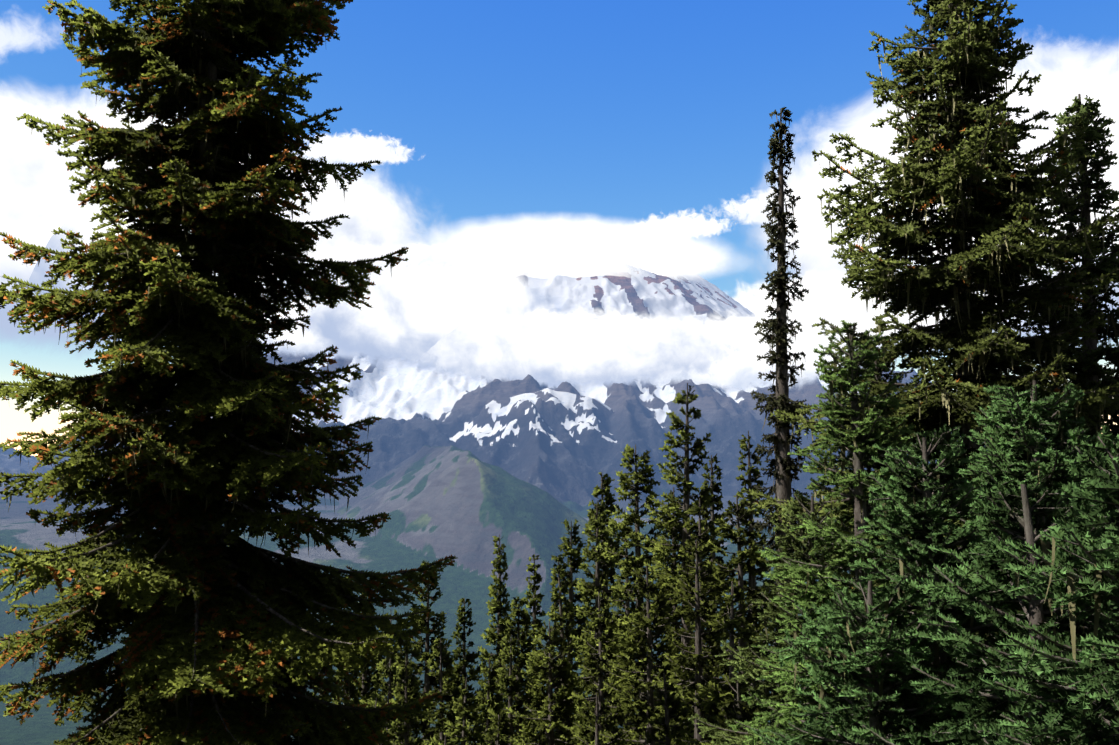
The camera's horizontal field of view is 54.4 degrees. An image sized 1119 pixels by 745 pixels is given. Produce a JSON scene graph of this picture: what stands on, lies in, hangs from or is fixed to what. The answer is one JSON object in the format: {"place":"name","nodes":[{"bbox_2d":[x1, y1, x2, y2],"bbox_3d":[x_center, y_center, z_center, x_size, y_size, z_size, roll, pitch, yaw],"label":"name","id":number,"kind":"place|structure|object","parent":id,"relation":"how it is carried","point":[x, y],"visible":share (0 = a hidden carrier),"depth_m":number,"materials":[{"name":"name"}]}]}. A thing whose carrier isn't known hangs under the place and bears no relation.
{"place":"outdoors","nodes":[
{"label":"outdoors","id":0,"kind":"place"},
{"bbox_2d":[2,84,35,91],"bbox_3d":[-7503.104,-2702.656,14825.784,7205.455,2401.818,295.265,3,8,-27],"label":"cloud","id":1,"kind":"structure","parent":0,"point":[17,87],"depth_m":14819.17,"materials":[{"name":"white"}]},
{"bbox_2d":[0,23,39,52],"bbox_3d":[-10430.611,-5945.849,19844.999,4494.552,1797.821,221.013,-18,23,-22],"label":"cloud","id":2,"kind":"structure","parent":0,"point":[18,36],"depth_m":19916.90,"materials":[{"name":"white"}]},
{"bbox_2d":[0,88,438,347],"bbox_3d":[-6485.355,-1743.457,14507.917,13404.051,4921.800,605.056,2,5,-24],"label":"cloud","id":3,"kind":"structure","parent":0,"point":[39,202],"depth_m":14152.21,"materials":[{"name":"white"}]},
{"bbox_2d":[29,196,508,309],"bbox_3d":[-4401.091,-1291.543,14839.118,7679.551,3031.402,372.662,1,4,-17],"label":"cloud","id":4,"kind":"structure","parent":0,"point":[347,231],"depth_m":14997.70,"materials":[{"name":"white"}]},
{"bbox_2d":[258,296,424,372],"bbox_3d":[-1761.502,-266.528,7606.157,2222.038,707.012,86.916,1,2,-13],"label":"cloud","id":5,"kind":"structure","parent":0,"point":[309,342],"depth_m":7560.79,"materials":[{"name":"white"}]},
{"bbox_2d":[293,133,410,165],"bbox_3d":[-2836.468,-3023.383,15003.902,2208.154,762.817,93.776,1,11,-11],"label":"cloud","id":6,"kind":"structure","parent":0,"point":[357,148],"depth_m":14964.05,"materials":[{"name":"white"}]},
{"bbox_2d":[284,231,447,297],"bbox_3d":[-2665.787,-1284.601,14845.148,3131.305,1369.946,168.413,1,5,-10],"label":"cloud","id":7,"kind":"structure","parent":0,"point":[353,252],"depth_m":14765.55,"materials":[{"name":"white"}]},
{"bbox_2d":[381,237,436,273],"bbox_3d":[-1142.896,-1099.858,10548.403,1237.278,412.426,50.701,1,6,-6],"label":"cloud","id":8,"kind":"structure","parent":0,"point":[413,257],"depth_m":10506.27,"materials":[{"name":"white"}]},
{"bbox_2d":[304,259,608,382],"bbox_3d":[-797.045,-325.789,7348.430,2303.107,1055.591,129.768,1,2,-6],"label":"cloud","id":9,"kind":"structure","parent":0,"point":[410,317],"depth_m":7285.84,"materials":[{"name":"white"}]},
{"bbox_2d":[379,246,649,274],"bbox_3d":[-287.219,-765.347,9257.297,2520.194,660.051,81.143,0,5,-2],"label":"cloud","id":10,"kind":"structure","parent":0,"point":[479,260],"depth_m":9225.59,"materials":[{"name":"white"}]},
{"bbox_2d":[0,252,1045,744],"bbox_3d":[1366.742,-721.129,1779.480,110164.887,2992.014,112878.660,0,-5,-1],"label":"mountain","id":11,"kind":"structure","parent":0,"point":[462,470],"depth_m":5986.73,"materials":[{"name":"grey stone"}]},
{"bbox_2d":[0,0,457,744],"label":"fir tree","id":12,"kind":"object","parent":11,"relation":"on","point":[206,608],"visible":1,"depth_m":13.04,"materials":[{"name":"green plant"}]},
{"bbox_2d":[315,685,328,700],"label":"tree","id":13,"kind":"object","parent":11,"relation":"on","point":[323,698],"visible":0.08,"depth_m":31.21,"materials":[{"name":"green plant"}]},
{"bbox_2d":[312,667,334,742],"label":"tree","id":14,"kind":"object","parent":11,"relation":"on","point":[329,677],"visible":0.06,"depth_m":38.25,"materials":[{"name":"green plant"}]},
{"bbox_2d":[332,619,360,734],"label":"tree","id":15,"kind":"object","parent":11,"relation":"on","point":[352,691],"visible":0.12,"depth_m":45.57,"materials":[{"name":"green plant"}]},
{"bbox_2d":[347,589,381,727],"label":"tree","id":16,"kind":"object","parent":11,"relation":"on","point":[364,689],"visible":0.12,"depth_m":49.87,"materials":[{"name":"green plant"}]},
{"bbox_2d":[363,698,391,744],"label":"tree","id":17,"kind":"object","parent":11,"relation":"on","point":[370,704],"visible":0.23,"depth_m":26.95,"materials":[{"name":"green plant"}]},
{"bbox_2d":[360,609,420,744],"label":"tree","id":18,"kind":"object","parent":11,"relation":"on","point":[377,680],"visible":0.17,"depth_m":43.90,"materials":[{"name":"green plant"}]},
{"bbox_2d":[370,651,414,744],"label":"tree","id":19,"kind":"object","parent":11,"relation":"on","point":[380,666],"visible":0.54,"depth_m":38.45,"materials":[{"name":"green plant"}]},
{"bbox_2d":[388,656,423,744],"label":"tree","id":20,"kind":"object","parent":11,"relation":"on","point":[412,693],"visible":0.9,"depth_m":32.55,"materials":[{"name":"green plant"}]},
{"bbox_2d":[390,623,433,744],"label":"tree","id":21,"kind":"object","parent":11,"relation":"on","point":[415,653],"visible":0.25,"depth_m":42.77,"materials":[{"name":"green plant"}]},
{"bbox_2d":[402,560,460,744],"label":"tree","id":22,"kind":"object","parent":11,"relation":"on","point":[429,681],"visible":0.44,"depth_m":48.55,"materials":[{"name":"green plant"}]},
{"bbox_2d":[425,734,455,744],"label":"tree","id":23,"kind":"object","parent":11,"relation":"on","point":[434,741],"visible":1,"depth_m":21.26,"materials":[{"name":"green plant"}]},
{"bbox_2d":[421,638,462,744],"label":"tree","id":24,"kind":"object","parent":11,"relation":"on","point":[446,664],"visible":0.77,"depth_m":36.68,"materials":[{"name":"green plant"}]},
{"bbox_2d":[438,677,485,744],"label":"tree","id":25,"kind":"object","parent":11,"relation":"on","point":[465,731],"visible":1,"depth_m":28.91,"materials":[{"name":"green plant"}]},
{"bbox_2d":[442,598,486,744],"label":"tree","id":26,"kind":"object","parent":11,"relation":"on","point":[466,658],"visible":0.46,"depth_m":40.79,"materials":[{"name":"green plant"}]},
{"bbox_2d":[466,658,506,744],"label":"tree","id":27,"kind":"object","parent":11,"relation":"on","point":[497,705],"visible":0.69,"depth_m":32.08,"materials":[{"name":"green plant"}]},
{"bbox_2d":[477,534,516,739],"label":"tree","id":28,"kind":"object","parent":11,"relation":"on","point":[494,608],"visible":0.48,"depth_m":42.95,"materials":[{"name":"green plant"}]},
{"bbox_2d":[483,712,511,744],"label":"tree","id":29,"kind":"object","parent":11,"relation":"on","point":[502,727],"visible":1,"depth_m":23.11,"materials":[{"name":"green plant"}]},
{"bbox_2d":[484,634,532,744],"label":"tree","id":30,"kind":"object","parent":11,"relation":"on","point":[515,685],"visible":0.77,"depth_m":29.16,"materials":[{"name":"green plant"}]},
{"bbox_2d":[484,596,545,739],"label":"tree","id":31,"kind":"object","parent":11,"relation":"on","point":[524,640],"visible":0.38,"depth_m":34.94,"materials":[{"name":"green plant"}]},
{"bbox_2d":[520,554,545,739],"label":"tree","id":32,"kind":"object","parent":11,"relation":"on","point":[536,578],"visible":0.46,"depth_m":37.10,"materials":[{"name":"green plant"}]},
{"bbox_2d":[506,619,586,744],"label":"tree","id":33,"kind":"object","parent":11,"relation":"on","point":[549,717],"visible":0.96,"depth_m":26.12,"materials":[{"name":"green plant"}]},
{"bbox_2d":[518,640,576,744],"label":"tree","id":34,"kind":"object","parent":11,"relation":"on","point":[536,695],"visible":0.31,"depth_m":29.04,"materials":[{"name":"green plant"}]},
{"bbox_2d":[542,554,584,739],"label":"tree","id":35,"kind":"object","parent":11,"relation":"on","point":[569,606],"visible":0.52,"depth_m":36.32,"materials":[{"name":"green plant"}]},
{"bbox_2d":[546,519,594,735],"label":"tree","id":36,"kind":"object","parent":11,"relation":"on","point":[567,575],"visible":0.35,"depth_m":39.23,"materials":[{"name":"green plant"}]},
{"bbox_2d":[559,500,623,742],"bbox_3d":[1.057,10.965,33.040,2.626,14.170,2.705,2,-5,-21],"label":"tree","id":37,"kind":"object","parent":11,"relation":"on","point":[586,590],"visible":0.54,"depth_m":33.16,"materials":[{"name":"green plant"}]},
{"bbox_2d":[568,591,626,744],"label":"tree","id":38,"kind":"object","parent":11,"relation":"on","point":[606,653],"visible":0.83,"depth_m":24.46,"materials":[{"name":"green plant"}]},
{"bbox_2d":[564,472,636,741],"bbox_3d":[1.671,11.010,35.118,3.664,15.544,3.496,0,-5,-1],"label":"tree","id":39,"kind":"object","parent":11,"relation":"on","point":[606,480],"visible":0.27,"depth_m":35.39,"materials":[{"name":"green plant"}]},
{"bbox_2d":[574,693,627,744],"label":"tree","id":40,"kind":"object","parent":11,"relation":"on","point":[606,718],"visible":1,"depth_m":19.40,"materials":[{"name":"green plant"}]},
{"bbox_2d":[605,527,642,739],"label":"tree","id":41,"kind":"object","parent":11,"relation":"on","point":[626,605],"visible":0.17,"depth_m":32.39,"materials":[{"name":"green plant"}]},
{"bbox_2d":[587,444,680,743],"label":"tree","id":42,"kind":"object","parent":11,"relation":"on","point":[640,477],"visible":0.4,"depth_m":29.26,"materials":[{"name":"green plant"}]},
{"bbox_2d":[582,565,694,744],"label":"tree","id":43,"kind":"object","parent":11,"relation":"on","point":[661,629],"visible":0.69,"depth_m":21.48,"materials":[{"name":"green plant"}]},
{"bbox_2d":[627,487,694,744],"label":"tree","id":44,"kind":"object","parent":11,"relation":"on","point":[675,606],"visible":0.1,"depth_m":27.32,"materials":[{"name":"green plant"}]},
{"bbox_2d":[644,673,694,744],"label":"tree","id":45,"kind":"object","parent":11,"relation":"on","point":[675,705],"visible":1,"depth_m":16.46,"materials":[{"name":"green plant"}]},
{"bbox_2d":[628,383,734,744],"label":"tree","id":46,"kind":"object","parent":11,"relation":"on","point":[672,521],"visible":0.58,"depth_m":26.70,"materials":[{"name":"green plant"}]},
{"bbox_2d":[651,539,742,744],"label":"tree","id":47,"kind":"object","parent":11,"relation":"on","point":[697,659],"visible":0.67,"depth_m":19.30,"materials":[{"name":"green plant"}]},
{"bbox_2d":[661,498,756,742],"bbox_3d":[3.236,7.821,24.048,2.910,10.023,2.913,5,-7,-42],"label":"tree","id":48,"kind":"object","parent":11,"relation":"on","point":[693,510],"visible":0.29,"depth_m":24.36,"materials":[{"name":"green plant"}]},
{"bbox_2d":[691,454,737,677],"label":"tree","id":49,"kind":"object","parent":11,"relation":"on","point":[714,485],"visible":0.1,"depth_m":29.26,"materials":[{"name":"green plant"}]},
{"bbox_2d":[663,672,770,744],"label":"tree","id":50,"kind":"object","parent":11,"relation":"on","point":[716,694],"visible":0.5,"depth_m":13.38,"materials":[{"name":"green plant"}]},
{"bbox_2d":[673,581,773,744],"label":"tree","id":51,"kind":"object","parent":11,"relation":"on","point":[738,595],"visible":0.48,"depth_m":17.30,"materials":[{"name":"green plant"}]},
{"bbox_2d":[675,495,792,731],"bbox_3d":[4.026,7.414,22.821,3.307,9.626,3.369,-3,-6,30],"label":"tree","id":52,"kind":"object","parent":11,"relation":"on","point":[739,563],"visible":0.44,"depth_m":23.08,"materials":[{"name":"green plant"}]},
{"bbox_2d":[727,431,771,725],"bbox_3d":[5.704,8.961,31.953,2.103,14.506,2.195,4,-6,-38],"label":"tree","id":53,"kind":"object","parent":11,"relation":"on","point":[751,582],"visible":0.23,"depth_m":32.36,"materials":[{"name":"green plant"}]},
{"bbox_2d":[750,107,811,725],"bbox_3d":[5.211,3.253,25.300,1.667,19.182,1.613,4,-7,-40],"label":"spire tree","id":54,"kind":"object","parent":11,"relation":"on","point":[782,462],"visible":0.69,"depth_m":25.43,"materials":[{"name":"green plant"}]},
{"bbox_2d":[686,490,899,744],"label":"young tree","id":55,"kind":"object","parent":11,"relation":"on","point":[794,550],"visible":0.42,"depth_m":10.00,"materials":[{"name":"green plant"}]},
{"bbox_2d":[728,319,973,744],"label":"young tree","id":56,"kind":"object","parent":11,"relation":"on","point":[865,433],"visible":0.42,"depth_m":9.00,"materials":[{"name":"green plant"}]},
{"bbox_2d":[797,347,915,722],"bbox_3d":[3.559,3.271,12.213,2.916,7.196,3.219,0,-5,-1],"label":"young tree","id":57,"kind":"object","parent":11,"relation":"on","point":[878,372],"depth_m":12.42,"materials":[{"name":"green plant"}]},
{"bbox_2d":[757,574,984,744],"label":"young tree","id":58,"kind":"object","parent":11,"relation":"on","point":[867,625],"visible":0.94,"depth_m":6.42,"materials":[{"name":"green plant"}]},
{"bbox_2d":[751,424,1054,744],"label":"young tree","id":59,"kind":"object","parent":11,"relation":"on","point":[927,523],"visible":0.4,"depth_m":6.84,"materials":[{"name":"green plant"}]},
{"bbox_2d":[737,0,1118,733],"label":"fir tree","id":60,"kind":"object","parent":11,"relation":"on","point":[959,170],"visible":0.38,"depth_m":11.44,"materials":[{"name":"green plant"}]},
{"bbox_2d":[852,480,1118,744],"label":"young tree","id":61,"kind":"object","parent":11,"relation":"on","point":[1002,503],"visible":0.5,"depth_m":5.04,"materials":[{"name":"green plant"}]},
{"bbox_2d":[901,380,1118,742],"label":"young tree","id":62,"kind":"object","parent":11,"relation":"on","point":[997,459],"visible":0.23,"depth_m":7.65,"materials":[{"name":"green plant"}]},
{"bbox_2d":[978,433,1118,744],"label":"young tree","id":63,"kind":"object","parent":11,"relation":"on","point":[1065,637],"visible":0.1,"depth_m":5.70,"materials":[{"name":"green plant"}]},
{"bbox_2d":[980,424,1118,744],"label":"young tree","id":64,"kind":"object","parent":11,"relation":"on","point":[1102,578],"visible":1,"depth_m":4.19,"materials":[{"name":"green plant"}]},
{"bbox_2d":[1011,273,1116,647],"bbox_3d":[5.559,2.579,12.148,2.956,7.413,3.227,0,-5,-1],"label":"young tree","id":65,"kind":"object","parent":11,"relation":"on","point":[1058,315],"visible":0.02,"depth_m":12.13,"materials":[{"name":"green plant"}]},
{"bbox_2d":[1022,94,1118,620],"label":"fir tree","id":66,"kind":"object","parent":11,"relation":"on","point":[1095,134],"visible":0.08,"depth_m":12.62,"materials":[{"name":"green plant"}]},
{"bbox_2d":[445,249,631,278],"bbox_3d":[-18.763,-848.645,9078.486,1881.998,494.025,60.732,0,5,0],"label":"cloud","id":67,"kind":"structure","parent":0,"point":[547,264],"depth_m":9054.68,"materials":[{"name":"white"}]},
{"bbox_2d":[365,307,740,387],"bbox_3d":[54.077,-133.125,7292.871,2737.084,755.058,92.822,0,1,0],"label":"cloud","id":68,"kind":"structure","parent":0,"point":[579,346],"depth_m":7268.27,"materials":[{"name":"white"}]},
{"bbox_2d":[0,0,1118,455],"label":"sky","id":69,"kind":"structure","parent":0,"point":[624,111],"materials":[{"name":"blue"}]},
{"bbox_2d":[393,216,762,309],"bbox_3d":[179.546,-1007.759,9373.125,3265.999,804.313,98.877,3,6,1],"label":"cloud","id":70,"kind":"structure","parent":0,"point":[669,253],"depth_m":9340.83,"materials":[{"name":"white"}]},
{"bbox_2d":[637,210,736,252],"bbox_3d":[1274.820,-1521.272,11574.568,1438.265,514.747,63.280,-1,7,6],"label":"cloud","id":71,"kind":"structure","parent":0,"point":[695,225],"depth_m":11533.46,"materials":[{"name":"white"}]},
{"bbox_2d":[560,305,880,392],"bbox_3d":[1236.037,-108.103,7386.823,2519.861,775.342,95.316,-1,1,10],"label":"cloud","id":72,"kind":"structure","parent":0,"point":[735,369],"depth_m":7346.25,"materials":[{"name":"white"}]},
{"bbox_2d":[724,188,771,223],"bbox_3d":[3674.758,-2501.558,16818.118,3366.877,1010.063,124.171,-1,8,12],"label":"cloud","id":73,"kind":"structure","parent":0,"point":[735,209],"depth_m":16949.04,"materials":[{"name":"white"}]},
{"bbox_2d":[705,258,1015,363],"bbox_3d":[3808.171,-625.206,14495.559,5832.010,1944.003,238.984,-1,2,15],"label":"cloud","id":74,"kind":"structure","parent":0,"point":[829,295],"depth_m":14466.84,"materials":[{"name":"white"}]},
{"bbox_2d":[691,50,1118,346],"bbox_3d":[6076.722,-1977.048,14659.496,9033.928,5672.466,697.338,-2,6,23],"label":"cloud","id":75,"kind":"structure","parent":0,"point":[1059,86],"depth_m":15040.72,"materials":[{"name":"white"}]},
{"bbox_2d":[1030,45,1087,60],"bbox_3d":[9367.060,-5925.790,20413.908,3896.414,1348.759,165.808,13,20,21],"label":"cloud","id":76,"kind":"structure","parent":0,"point":[1062,53],"depth_m":20337.09,"materials":[{"name":"white"}]}
]}

